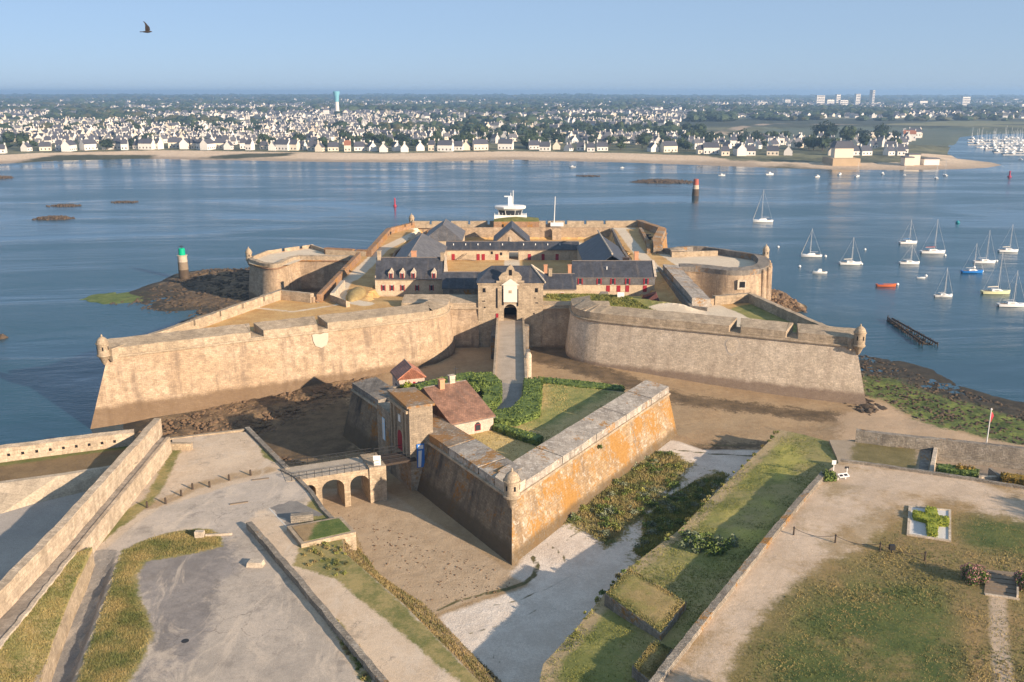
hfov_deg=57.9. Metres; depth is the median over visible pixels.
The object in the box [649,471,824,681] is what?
wall
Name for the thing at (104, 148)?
house
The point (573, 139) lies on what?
house
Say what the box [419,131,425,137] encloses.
house
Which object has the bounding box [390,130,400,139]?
broadleaf tree
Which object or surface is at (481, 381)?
bush
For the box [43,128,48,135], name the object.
house
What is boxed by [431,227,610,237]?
retaining wall
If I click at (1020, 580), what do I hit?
flower bush
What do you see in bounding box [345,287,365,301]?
grass mound
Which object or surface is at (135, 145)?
house
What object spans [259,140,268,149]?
house
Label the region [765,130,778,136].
broadleaf tree
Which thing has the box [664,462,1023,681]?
esplanade
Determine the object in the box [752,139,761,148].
house
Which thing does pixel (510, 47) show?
sky
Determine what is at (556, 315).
curtain wall
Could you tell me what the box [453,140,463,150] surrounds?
house
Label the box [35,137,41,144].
house
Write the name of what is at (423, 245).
store building
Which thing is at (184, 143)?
house
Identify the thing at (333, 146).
house
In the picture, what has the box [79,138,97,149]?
house
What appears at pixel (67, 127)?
broadleaf tree
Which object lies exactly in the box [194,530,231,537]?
stone kerb
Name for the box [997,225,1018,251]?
sailing boat
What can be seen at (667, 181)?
rock islet
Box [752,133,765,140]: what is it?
broadleaf tree
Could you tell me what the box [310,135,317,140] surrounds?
house
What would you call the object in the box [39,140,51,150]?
house
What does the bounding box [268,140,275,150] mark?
house
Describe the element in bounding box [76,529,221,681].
grass
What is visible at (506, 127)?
broadleaf tree
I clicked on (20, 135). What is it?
broadleaf tree
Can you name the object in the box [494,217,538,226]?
gun platform
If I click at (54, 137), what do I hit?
house
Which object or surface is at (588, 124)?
broadleaf tree
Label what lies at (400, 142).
broadleaf tree
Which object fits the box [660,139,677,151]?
house
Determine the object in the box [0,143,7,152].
house
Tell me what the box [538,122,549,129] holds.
broadleaf tree
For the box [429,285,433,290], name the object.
window
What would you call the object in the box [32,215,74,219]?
rock islet
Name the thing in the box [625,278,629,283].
window
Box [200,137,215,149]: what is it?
house
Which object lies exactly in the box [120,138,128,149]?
house
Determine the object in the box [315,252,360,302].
curtain wall
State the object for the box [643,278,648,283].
window
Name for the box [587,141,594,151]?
house
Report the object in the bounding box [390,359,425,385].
house
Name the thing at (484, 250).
court building
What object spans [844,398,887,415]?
beach stones
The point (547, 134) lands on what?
broadleaf tree
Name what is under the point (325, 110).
church
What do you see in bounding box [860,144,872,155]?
house
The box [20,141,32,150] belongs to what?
house
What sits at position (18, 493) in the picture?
paved ramp
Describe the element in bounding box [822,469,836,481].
bush
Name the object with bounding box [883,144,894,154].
house
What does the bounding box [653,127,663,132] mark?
broadleaf tree
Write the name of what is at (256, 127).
broadleaf tree
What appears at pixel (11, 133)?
broadleaf tree
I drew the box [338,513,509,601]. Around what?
loose stones
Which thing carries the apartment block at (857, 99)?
on the shore
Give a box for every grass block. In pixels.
[604,568,686,640]
[632,640,672,681]
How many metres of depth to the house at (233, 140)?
963.14 m
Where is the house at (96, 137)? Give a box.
[88,134,98,142]
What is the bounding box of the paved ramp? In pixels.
[0,462,137,513]
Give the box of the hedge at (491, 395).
[467,371,502,409]
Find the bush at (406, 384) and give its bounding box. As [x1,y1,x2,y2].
[400,381,414,387]
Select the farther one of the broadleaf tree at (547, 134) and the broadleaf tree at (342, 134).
the broadleaf tree at (547, 134)
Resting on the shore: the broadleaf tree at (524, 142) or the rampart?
the broadleaf tree at (524, 142)
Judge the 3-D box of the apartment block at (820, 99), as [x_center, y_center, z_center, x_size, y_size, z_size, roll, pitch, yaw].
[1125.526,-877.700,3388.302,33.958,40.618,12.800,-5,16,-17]
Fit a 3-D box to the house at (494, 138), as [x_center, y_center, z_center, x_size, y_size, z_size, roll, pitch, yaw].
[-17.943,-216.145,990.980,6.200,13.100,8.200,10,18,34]
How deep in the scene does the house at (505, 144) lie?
882.48 m
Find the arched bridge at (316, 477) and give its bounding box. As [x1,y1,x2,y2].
[282,445,416,506]
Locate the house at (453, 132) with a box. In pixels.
[450,129,456,135]
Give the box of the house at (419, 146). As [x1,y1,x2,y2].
[415,140,424,150]
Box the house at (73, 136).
[66,132,76,139]
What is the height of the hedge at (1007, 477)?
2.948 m
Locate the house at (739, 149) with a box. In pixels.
[733,142,746,155]
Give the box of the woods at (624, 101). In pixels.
[0,93,1023,134]
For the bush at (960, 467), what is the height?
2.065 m
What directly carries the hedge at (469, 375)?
on the garden
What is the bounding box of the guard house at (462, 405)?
[420,366,495,434]
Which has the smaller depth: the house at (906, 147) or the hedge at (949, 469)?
the hedge at (949, 469)
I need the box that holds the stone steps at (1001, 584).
[984,569,1019,599]
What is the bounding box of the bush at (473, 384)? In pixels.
[470,381,479,394]
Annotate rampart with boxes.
[0,418,171,648]
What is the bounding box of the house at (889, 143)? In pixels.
[884,140,896,147]
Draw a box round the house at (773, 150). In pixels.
[766,144,778,155]
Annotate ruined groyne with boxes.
[887,315,938,345]
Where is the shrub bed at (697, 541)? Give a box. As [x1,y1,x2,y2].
[678,527,738,556]
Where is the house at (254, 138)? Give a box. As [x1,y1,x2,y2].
[250,135,256,143]
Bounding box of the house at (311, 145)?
[307,140,318,150]
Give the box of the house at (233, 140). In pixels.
[229,136,237,144]
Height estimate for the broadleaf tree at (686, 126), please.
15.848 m
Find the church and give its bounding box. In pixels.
[323,106,328,113]
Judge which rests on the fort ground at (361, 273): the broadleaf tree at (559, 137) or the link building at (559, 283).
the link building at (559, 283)
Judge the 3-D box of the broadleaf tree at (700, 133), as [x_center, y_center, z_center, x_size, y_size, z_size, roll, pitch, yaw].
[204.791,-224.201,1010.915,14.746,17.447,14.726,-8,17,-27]
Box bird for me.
[140,21,151,32]
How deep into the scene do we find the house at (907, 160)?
718.63 m
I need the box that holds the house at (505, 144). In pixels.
[498,137,513,149]
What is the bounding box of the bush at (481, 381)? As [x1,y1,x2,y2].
[469,375,489,389]
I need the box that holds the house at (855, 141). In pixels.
[852,137,859,144]
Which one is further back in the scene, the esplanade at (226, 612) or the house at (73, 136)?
the house at (73, 136)
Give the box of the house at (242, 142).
[239,137,245,148]
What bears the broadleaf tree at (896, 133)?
on the shore
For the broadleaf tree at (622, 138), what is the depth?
958.47 m
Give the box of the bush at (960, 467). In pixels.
[955,463,965,469]
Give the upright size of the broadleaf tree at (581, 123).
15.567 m
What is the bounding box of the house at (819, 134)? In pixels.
[816,131,824,137]
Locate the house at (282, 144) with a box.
[274,138,289,150]
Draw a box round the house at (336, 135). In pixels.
[334,131,338,139]
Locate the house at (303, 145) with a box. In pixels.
[299,140,306,149]
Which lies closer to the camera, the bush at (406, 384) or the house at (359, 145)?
the bush at (406, 384)
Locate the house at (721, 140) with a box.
[718,136,724,144]
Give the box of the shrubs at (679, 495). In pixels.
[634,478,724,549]
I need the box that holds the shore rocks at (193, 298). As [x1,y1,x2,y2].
[110,267,248,316]
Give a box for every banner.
[382,417,385,440]
[417,443,424,467]
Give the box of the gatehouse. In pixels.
[476,264,545,346]
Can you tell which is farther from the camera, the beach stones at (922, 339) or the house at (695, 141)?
the house at (695, 141)
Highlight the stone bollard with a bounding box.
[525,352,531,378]
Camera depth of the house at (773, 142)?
900.27 m
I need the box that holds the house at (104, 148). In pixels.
[102,137,111,149]
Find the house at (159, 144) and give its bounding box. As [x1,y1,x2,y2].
[154,137,163,148]
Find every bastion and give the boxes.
[90,289,454,428]
[245,244,353,299]
[565,292,866,404]
[636,220,667,253]
[663,244,771,300]
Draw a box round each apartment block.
[783,99,790,102]
[815,95,824,103]
[825,99,834,104]
[834,94,840,103]
[838,100,847,104]
[854,94,860,104]
[960,97,970,105]
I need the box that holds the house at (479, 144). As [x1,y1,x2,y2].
[472,138,487,149]
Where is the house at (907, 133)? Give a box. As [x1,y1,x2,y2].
[904,131,911,141]
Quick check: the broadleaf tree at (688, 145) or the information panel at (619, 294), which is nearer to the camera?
the information panel at (619, 294)
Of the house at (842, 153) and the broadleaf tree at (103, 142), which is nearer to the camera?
the house at (842, 153)
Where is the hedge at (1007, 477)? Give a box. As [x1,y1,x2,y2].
[1000,471,1023,485]
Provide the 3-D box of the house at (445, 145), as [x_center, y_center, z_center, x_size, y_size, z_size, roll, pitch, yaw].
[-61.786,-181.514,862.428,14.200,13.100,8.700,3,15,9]
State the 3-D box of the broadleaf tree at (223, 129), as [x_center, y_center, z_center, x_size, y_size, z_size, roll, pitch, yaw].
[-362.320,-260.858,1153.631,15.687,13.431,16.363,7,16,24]
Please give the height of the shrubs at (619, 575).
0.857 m
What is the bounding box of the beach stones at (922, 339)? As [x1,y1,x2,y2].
[886,320,932,344]
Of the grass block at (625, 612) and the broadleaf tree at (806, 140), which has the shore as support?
the broadleaf tree at (806, 140)
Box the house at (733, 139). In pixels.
[729,135,736,145]
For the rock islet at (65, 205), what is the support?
in the sea
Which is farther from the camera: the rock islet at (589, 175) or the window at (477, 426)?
the rock islet at (589, 175)
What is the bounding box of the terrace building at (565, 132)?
[561,131,598,137]
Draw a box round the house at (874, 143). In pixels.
[867,139,877,147]
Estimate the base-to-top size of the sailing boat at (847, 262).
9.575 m
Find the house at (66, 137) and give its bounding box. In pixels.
[62,134,70,141]
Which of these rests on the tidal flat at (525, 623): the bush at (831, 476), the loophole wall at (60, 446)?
the loophole wall at (60, 446)
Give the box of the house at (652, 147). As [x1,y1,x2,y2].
[647,141,658,151]
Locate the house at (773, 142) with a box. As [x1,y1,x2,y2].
[766,138,778,147]
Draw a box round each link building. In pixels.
[442,271,481,294]
[543,264,576,294]
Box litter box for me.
[888,544,895,552]
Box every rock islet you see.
[0,175,13,178]
[0,334,7,339]
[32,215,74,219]
[46,203,80,206]
[111,201,137,202]
[576,175,599,176]
[632,179,692,183]
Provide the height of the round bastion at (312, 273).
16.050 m
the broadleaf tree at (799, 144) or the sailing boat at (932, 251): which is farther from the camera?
the broadleaf tree at (799, 144)
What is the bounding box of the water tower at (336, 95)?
[333,91,339,110]
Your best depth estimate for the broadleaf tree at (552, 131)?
1106.37 m
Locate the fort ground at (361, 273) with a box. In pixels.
[204,227,796,331]
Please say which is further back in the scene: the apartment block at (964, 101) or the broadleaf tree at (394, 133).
the apartment block at (964, 101)
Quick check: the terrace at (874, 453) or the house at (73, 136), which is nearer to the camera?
the terrace at (874, 453)
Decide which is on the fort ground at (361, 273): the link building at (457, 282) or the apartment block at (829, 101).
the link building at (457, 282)
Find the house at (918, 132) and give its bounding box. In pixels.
[908,127,921,137]
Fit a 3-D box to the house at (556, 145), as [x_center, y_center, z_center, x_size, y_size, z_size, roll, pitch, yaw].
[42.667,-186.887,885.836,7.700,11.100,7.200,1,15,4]
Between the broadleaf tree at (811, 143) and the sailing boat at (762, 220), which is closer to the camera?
the sailing boat at (762, 220)
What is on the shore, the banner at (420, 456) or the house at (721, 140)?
the house at (721, 140)
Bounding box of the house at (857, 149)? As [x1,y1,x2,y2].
[853,144,860,154]
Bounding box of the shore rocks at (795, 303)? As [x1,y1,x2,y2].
[771,289,806,312]
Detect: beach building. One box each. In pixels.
[612,135,630,142]
[765,137,784,144]
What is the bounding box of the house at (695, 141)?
[691,137,700,148]
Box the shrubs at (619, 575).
[583,430,778,618]
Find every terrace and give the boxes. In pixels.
[829,440,930,470]
[930,460,1023,474]
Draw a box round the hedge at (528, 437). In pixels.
[491,423,543,445]
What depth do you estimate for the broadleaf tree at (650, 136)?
953.88 m
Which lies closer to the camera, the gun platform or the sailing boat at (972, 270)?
the sailing boat at (972, 270)
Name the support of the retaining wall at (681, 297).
on the fort ground at (361, 273)
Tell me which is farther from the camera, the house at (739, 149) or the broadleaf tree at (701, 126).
the broadleaf tree at (701, 126)
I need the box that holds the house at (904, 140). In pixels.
[898,137,908,143]
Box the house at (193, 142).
[190,137,196,148]
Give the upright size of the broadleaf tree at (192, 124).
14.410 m
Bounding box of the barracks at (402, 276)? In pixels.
[375,250,447,295]
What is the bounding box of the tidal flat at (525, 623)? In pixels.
[123,269,1023,681]
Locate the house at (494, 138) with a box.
[491,133,498,143]
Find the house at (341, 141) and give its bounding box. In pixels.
[339,137,346,143]
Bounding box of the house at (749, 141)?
[745,137,753,144]
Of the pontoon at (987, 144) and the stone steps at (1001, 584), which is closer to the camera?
the stone steps at (1001, 584)
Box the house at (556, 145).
[553,139,560,149]
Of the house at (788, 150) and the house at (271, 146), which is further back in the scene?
the house at (271, 146)
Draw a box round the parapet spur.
[330,280,349,306]
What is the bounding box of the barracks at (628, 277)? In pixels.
[571,251,656,295]
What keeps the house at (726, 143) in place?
on the shore
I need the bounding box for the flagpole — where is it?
[986,408,993,441]
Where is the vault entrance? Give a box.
[642,291,659,300]
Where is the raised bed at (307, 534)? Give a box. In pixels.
[287,517,356,550]
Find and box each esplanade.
[51,432,478,681]
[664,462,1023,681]
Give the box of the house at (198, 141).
[196,137,202,149]
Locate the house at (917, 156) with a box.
[905,153,920,164]
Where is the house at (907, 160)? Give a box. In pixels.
[900,156,914,165]
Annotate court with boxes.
[0,492,84,580]
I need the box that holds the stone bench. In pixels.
[291,512,312,522]
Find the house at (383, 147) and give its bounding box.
[379,141,387,151]
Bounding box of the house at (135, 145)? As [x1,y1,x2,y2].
[133,139,138,148]
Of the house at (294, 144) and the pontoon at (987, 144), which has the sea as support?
the pontoon at (987, 144)
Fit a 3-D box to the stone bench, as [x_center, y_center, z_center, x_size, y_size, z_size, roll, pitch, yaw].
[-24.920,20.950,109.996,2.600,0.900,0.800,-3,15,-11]
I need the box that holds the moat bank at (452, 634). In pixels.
[343,534,501,681]
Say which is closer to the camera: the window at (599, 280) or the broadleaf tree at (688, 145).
the window at (599, 280)
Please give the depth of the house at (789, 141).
938.20 m
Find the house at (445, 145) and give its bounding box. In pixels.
[437,139,453,151]
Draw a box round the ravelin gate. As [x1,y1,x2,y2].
[377,387,434,490]
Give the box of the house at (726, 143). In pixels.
[723,140,731,147]
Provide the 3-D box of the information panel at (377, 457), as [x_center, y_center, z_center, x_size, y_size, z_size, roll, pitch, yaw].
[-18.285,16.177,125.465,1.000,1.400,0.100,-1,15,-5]
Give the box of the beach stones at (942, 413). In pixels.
[860,355,1023,444]
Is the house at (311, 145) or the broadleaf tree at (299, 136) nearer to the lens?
the house at (311, 145)
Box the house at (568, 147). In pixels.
[564,142,572,150]
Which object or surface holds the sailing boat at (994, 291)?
on the sea
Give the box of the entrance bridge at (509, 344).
[491,318,529,383]
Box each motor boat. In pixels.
[813,269,826,273]
[876,283,895,286]
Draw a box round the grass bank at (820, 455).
[539,430,837,681]
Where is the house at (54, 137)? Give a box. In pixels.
[51,134,58,142]
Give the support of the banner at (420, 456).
hanging from the ravelin gate
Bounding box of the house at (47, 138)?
[44,135,51,143]
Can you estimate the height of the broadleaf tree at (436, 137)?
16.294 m
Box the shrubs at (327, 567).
[302,541,370,681]
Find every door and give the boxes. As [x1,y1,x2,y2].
[397,430,402,450]
[504,307,516,314]
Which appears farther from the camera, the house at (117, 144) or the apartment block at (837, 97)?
the apartment block at (837, 97)
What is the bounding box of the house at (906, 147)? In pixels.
[894,142,908,152]
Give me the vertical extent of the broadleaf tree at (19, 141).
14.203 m
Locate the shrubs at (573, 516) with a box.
[568,450,683,536]
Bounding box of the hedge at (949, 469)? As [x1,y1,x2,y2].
[935,463,979,477]
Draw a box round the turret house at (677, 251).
[669,247,685,256]
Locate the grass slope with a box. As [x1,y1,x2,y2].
[0,549,91,681]
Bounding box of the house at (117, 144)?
[111,137,125,148]
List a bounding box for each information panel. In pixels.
[373,455,380,465]
[617,292,623,297]
[837,473,849,479]
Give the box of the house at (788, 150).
[784,144,792,155]
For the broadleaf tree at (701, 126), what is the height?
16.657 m
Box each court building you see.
[446,241,517,259]
[518,241,578,259]
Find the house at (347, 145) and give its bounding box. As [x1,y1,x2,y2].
[344,139,350,150]
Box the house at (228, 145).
[223,139,233,149]
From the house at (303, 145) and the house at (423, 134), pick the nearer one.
the house at (303, 145)
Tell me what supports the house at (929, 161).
on the shore
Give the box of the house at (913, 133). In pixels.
[902,129,915,140]
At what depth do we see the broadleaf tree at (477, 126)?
1184.54 m
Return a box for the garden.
[470,383,623,461]
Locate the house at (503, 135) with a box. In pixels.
[501,131,506,138]
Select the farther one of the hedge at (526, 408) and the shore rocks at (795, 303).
the shore rocks at (795, 303)
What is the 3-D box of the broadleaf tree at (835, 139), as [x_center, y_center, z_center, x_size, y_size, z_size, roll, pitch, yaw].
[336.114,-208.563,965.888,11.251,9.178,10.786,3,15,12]
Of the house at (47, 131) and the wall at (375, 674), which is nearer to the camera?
the wall at (375, 674)
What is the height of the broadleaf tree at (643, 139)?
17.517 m
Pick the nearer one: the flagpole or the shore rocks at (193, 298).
the flagpole
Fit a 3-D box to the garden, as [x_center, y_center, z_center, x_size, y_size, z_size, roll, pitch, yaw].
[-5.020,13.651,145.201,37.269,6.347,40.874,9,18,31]
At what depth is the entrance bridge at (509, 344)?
176.94 m
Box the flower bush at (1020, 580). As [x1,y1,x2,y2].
[1013,570,1023,591]
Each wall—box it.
[0,429,134,462]
[33,551,94,681]
[170,429,244,441]
[171,442,192,449]
[245,427,289,468]
[246,521,388,681]
[280,468,333,517]
[281,294,316,302]
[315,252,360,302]
[324,222,414,256]
[325,249,365,256]
[392,228,431,256]
[401,294,478,347]
[409,213,636,231]
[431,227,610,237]
[542,301,609,347]
[552,228,560,239]
[611,228,630,259]
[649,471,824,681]
[657,266,707,310]
[663,264,711,306]
[685,250,717,256]
[710,296,748,304]
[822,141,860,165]
[840,458,1023,488]
[855,428,1023,469]
[929,447,937,470]
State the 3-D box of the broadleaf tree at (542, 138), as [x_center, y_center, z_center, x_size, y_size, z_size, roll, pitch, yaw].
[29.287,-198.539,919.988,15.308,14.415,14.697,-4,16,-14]
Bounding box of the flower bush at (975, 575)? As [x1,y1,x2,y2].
[960,562,991,585]
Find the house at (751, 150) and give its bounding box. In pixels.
[744,144,755,155]
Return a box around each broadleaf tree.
[1,129,16,142]
[2,132,14,142]
[2,142,12,148]
[14,131,30,140]
[15,136,31,146]
[30,139,38,145]
[63,125,74,129]
[99,137,115,149]
[113,120,122,125]
[128,137,138,145]
[133,123,141,128]
[138,133,150,138]
[189,121,196,127]
[195,124,205,131]
[215,127,227,131]
[253,124,262,129]
[256,132,269,144]
[291,131,306,140]
[314,136,327,143]
[323,140,332,148]
[338,130,350,139]
[349,134,361,142]
[361,130,374,143]
[373,132,386,143]
[381,135,394,146]
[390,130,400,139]
[392,139,407,145]
[396,131,410,141]
[402,123,414,130]
[418,137,427,144]
[428,133,443,145]
[447,125,459,132]
[448,134,461,140]
[461,132,475,140]
[462,124,470,131]
[474,122,486,131]
[477,125,489,136]
[488,130,500,138]
[501,123,510,131]
[516,123,527,128]
[521,136,531,148]
[525,129,538,137]
[537,134,548,140]
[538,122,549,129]
[540,131,550,137]
[549,128,555,134]
[551,130,565,142]
[561,123,570,130]
[577,120,585,126]
[583,122,592,128]
[587,129,597,139]
[588,135,595,141]
[605,135,617,145]
[614,121,624,126]
[615,134,627,142]
[615,141,626,148]
[627,126,638,132]
[634,131,649,147]
[638,131,653,141]
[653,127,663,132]
[676,138,683,147]
[681,122,691,128]
[684,130,698,139]
[684,142,694,148]
[695,128,706,137]
[696,123,706,129]
[705,133,717,141]
[737,128,749,134]
[737,133,748,141]
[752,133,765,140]
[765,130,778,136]
[779,130,791,137]
[794,141,802,147]
[801,135,813,148]
[808,137,818,149]
[810,122,822,135]
[814,134,830,150]
[819,120,839,136]
[830,137,839,143]
[840,128,856,140]
[842,124,856,131]
[856,128,870,135]
[858,133,873,144]
[864,137,873,144]
[869,128,885,133]
[873,123,891,133]
[874,131,886,136]
[886,137,902,143]
[887,130,901,136]
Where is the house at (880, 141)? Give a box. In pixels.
[877,135,884,146]
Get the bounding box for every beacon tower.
[177,246,188,278]
[692,179,698,195]
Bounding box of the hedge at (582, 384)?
[541,376,625,391]
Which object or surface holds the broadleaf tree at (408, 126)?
on the shore
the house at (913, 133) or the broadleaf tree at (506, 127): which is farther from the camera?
the broadleaf tree at (506, 127)
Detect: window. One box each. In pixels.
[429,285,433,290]
[475,422,480,430]
[578,278,582,283]
[597,278,601,283]
[610,278,615,283]
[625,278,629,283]
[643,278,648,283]
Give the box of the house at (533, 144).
[528,139,538,148]
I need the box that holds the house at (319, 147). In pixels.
[314,141,324,151]
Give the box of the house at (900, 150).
[895,144,905,155]
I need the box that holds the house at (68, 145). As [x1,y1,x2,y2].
[61,138,76,151]
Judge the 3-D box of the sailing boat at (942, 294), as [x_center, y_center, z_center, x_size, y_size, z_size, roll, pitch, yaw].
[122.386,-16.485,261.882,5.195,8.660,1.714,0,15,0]
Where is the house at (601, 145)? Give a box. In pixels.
[596,140,607,150]
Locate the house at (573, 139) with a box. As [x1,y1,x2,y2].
[570,134,577,142]
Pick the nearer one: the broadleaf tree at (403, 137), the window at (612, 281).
the window at (612, 281)
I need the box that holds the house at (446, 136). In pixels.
[443,131,449,139]
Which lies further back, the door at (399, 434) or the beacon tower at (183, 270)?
the beacon tower at (183, 270)
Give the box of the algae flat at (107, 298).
[80,292,142,303]
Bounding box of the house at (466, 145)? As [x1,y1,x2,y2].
[463,139,470,149]
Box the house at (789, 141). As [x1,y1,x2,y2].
[786,138,793,145]
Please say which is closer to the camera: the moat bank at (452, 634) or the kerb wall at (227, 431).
the moat bank at (452, 634)
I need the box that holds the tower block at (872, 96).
[869,90,874,103]
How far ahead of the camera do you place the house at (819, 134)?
1019.40 m
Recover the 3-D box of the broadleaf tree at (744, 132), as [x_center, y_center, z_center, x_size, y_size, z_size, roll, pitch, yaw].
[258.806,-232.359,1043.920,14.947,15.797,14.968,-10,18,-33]
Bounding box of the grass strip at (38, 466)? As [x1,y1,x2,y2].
[0,446,127,480]
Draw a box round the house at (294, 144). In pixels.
[284,138,299,150]
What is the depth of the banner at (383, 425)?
136.74 m
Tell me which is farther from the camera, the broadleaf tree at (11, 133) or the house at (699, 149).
the broadleaf tree at (11, 133)
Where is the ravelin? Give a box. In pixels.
[343,377,676,564]
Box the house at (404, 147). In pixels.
[401,141,408,151]
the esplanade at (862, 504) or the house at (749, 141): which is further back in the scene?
the house at (749, 141)
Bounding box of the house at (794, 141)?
[791,137,803,147]
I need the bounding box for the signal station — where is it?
[494,196,526,218]
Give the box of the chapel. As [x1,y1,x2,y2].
[493,221,529,241]
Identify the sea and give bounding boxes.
[0,133,1023,444]
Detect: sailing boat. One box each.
[753,191,772,221]
[801,228,821,256]
[839,240,860,264]
[898,220,916,243]
[899,245,919,263]
[920,220,944,253]
[933,268,952,296]
[960,246,982,272]
[973,231,995,262]
[980,254,1009,293]
[996,271,1023,306]
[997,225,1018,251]
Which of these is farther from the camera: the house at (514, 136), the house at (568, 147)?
the house at (514, 136)
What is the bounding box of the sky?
[0,0,1023,95]
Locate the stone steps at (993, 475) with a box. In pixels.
[978,468,1000,481]
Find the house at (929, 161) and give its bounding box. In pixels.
[920,157,940,164]
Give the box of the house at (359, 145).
[354,140,364,150]
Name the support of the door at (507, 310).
in the gatehouse
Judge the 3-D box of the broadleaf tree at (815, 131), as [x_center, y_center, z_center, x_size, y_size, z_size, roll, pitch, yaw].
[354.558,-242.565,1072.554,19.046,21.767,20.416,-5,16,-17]
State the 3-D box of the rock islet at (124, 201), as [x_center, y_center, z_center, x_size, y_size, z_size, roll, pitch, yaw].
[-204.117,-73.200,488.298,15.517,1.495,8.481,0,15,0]
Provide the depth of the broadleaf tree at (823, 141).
859.05 m
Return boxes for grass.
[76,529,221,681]
[545,293,652,309]
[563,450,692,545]
[606,567,684,631]
[633,640,671,677]
[730,509,1023,681]
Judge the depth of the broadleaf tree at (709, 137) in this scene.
952.87 m
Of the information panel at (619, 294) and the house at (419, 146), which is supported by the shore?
the house at (419, 146)
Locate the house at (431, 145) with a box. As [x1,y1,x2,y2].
[428,138,435,150]
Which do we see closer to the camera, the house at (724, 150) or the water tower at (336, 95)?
the house at (724, 150)
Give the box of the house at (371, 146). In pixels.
[366,140,376,150]
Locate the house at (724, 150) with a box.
[720,144,729,155]
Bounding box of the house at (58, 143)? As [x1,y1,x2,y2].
[55,138,62,150]
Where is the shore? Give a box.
[0,95,1023,169]
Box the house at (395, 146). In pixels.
[391,140,400,150]
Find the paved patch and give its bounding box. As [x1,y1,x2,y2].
[271,501,323,525]
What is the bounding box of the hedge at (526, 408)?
[492,376,542,426]
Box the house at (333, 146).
[328,140,338,150]
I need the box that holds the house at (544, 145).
[539,140,550,150]
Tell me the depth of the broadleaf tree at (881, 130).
1036.47 m
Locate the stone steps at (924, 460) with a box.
[919,449,929,470]
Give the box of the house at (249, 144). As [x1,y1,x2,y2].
[245,138,254,149]
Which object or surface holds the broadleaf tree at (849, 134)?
on the shore
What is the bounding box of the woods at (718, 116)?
[686,106,895,121]
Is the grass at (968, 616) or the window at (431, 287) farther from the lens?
the window at (431, 287)
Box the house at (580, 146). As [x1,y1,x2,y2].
[577,140,584,150]
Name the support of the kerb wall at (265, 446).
on the tidal flat at (525, 623)
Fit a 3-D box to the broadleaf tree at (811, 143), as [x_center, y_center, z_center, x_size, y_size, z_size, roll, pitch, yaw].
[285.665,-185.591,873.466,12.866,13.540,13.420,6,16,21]
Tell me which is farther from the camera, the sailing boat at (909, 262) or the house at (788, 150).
the house at (788, 150)
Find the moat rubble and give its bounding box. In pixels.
[137,355,452,462]
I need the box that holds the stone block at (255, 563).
[246,558,265,567]
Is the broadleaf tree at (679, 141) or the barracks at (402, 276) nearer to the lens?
the barracks at (402, 276)
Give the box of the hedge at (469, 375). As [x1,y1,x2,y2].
[414,371,475,389]
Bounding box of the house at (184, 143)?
[179,137,190,148]
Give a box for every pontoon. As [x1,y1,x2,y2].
[967,139,1018,139]
[967,144,1013,144]
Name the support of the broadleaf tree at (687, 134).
on the shore
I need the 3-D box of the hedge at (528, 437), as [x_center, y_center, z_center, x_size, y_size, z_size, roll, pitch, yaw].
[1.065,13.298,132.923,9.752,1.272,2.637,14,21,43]
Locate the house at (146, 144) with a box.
[137,137,154,149]
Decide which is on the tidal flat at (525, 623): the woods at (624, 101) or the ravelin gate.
the ravelin gate
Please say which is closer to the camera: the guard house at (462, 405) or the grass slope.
the grass slope
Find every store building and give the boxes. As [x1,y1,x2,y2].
[395,233,446,256]
[426,219,465,244]
[576,230,624,259]
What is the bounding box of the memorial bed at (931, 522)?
[907,505,950,541]
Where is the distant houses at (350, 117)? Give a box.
[0,96,1023,142]
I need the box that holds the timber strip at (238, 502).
[230,501,247,504]
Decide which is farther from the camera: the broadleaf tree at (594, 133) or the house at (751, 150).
the broadleaf tree at (594, 133)
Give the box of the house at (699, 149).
[696,143,703,153]
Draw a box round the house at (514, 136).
[507,132,517,140]
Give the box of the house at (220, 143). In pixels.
[215,137,230,148]
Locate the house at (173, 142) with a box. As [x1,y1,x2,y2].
[167,136,182,147]
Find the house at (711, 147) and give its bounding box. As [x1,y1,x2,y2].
[703,141,719,153]
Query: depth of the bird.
51.93 m
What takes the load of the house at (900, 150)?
on the shore
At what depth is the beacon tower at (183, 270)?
284.56 m
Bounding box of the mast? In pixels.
[550,205,563,225]
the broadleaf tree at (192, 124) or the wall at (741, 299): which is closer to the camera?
the wall at (741, 299)
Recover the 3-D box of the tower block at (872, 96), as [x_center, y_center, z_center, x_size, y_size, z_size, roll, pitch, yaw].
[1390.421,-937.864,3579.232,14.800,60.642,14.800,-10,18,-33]
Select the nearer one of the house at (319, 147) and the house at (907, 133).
the house at (319, 147)
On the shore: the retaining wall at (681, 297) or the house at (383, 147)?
the house at (383, 147)
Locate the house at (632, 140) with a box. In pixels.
[630,135,638,143]
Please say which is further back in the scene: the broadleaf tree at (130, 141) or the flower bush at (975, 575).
the broadleaf tree at (130, 141)
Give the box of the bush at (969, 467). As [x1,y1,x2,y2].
[964,465,974,469]
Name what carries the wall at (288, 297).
on the fort ground at (361, 273)
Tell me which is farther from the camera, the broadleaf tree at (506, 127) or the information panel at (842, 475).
the broadleaf tree at (506, 127)

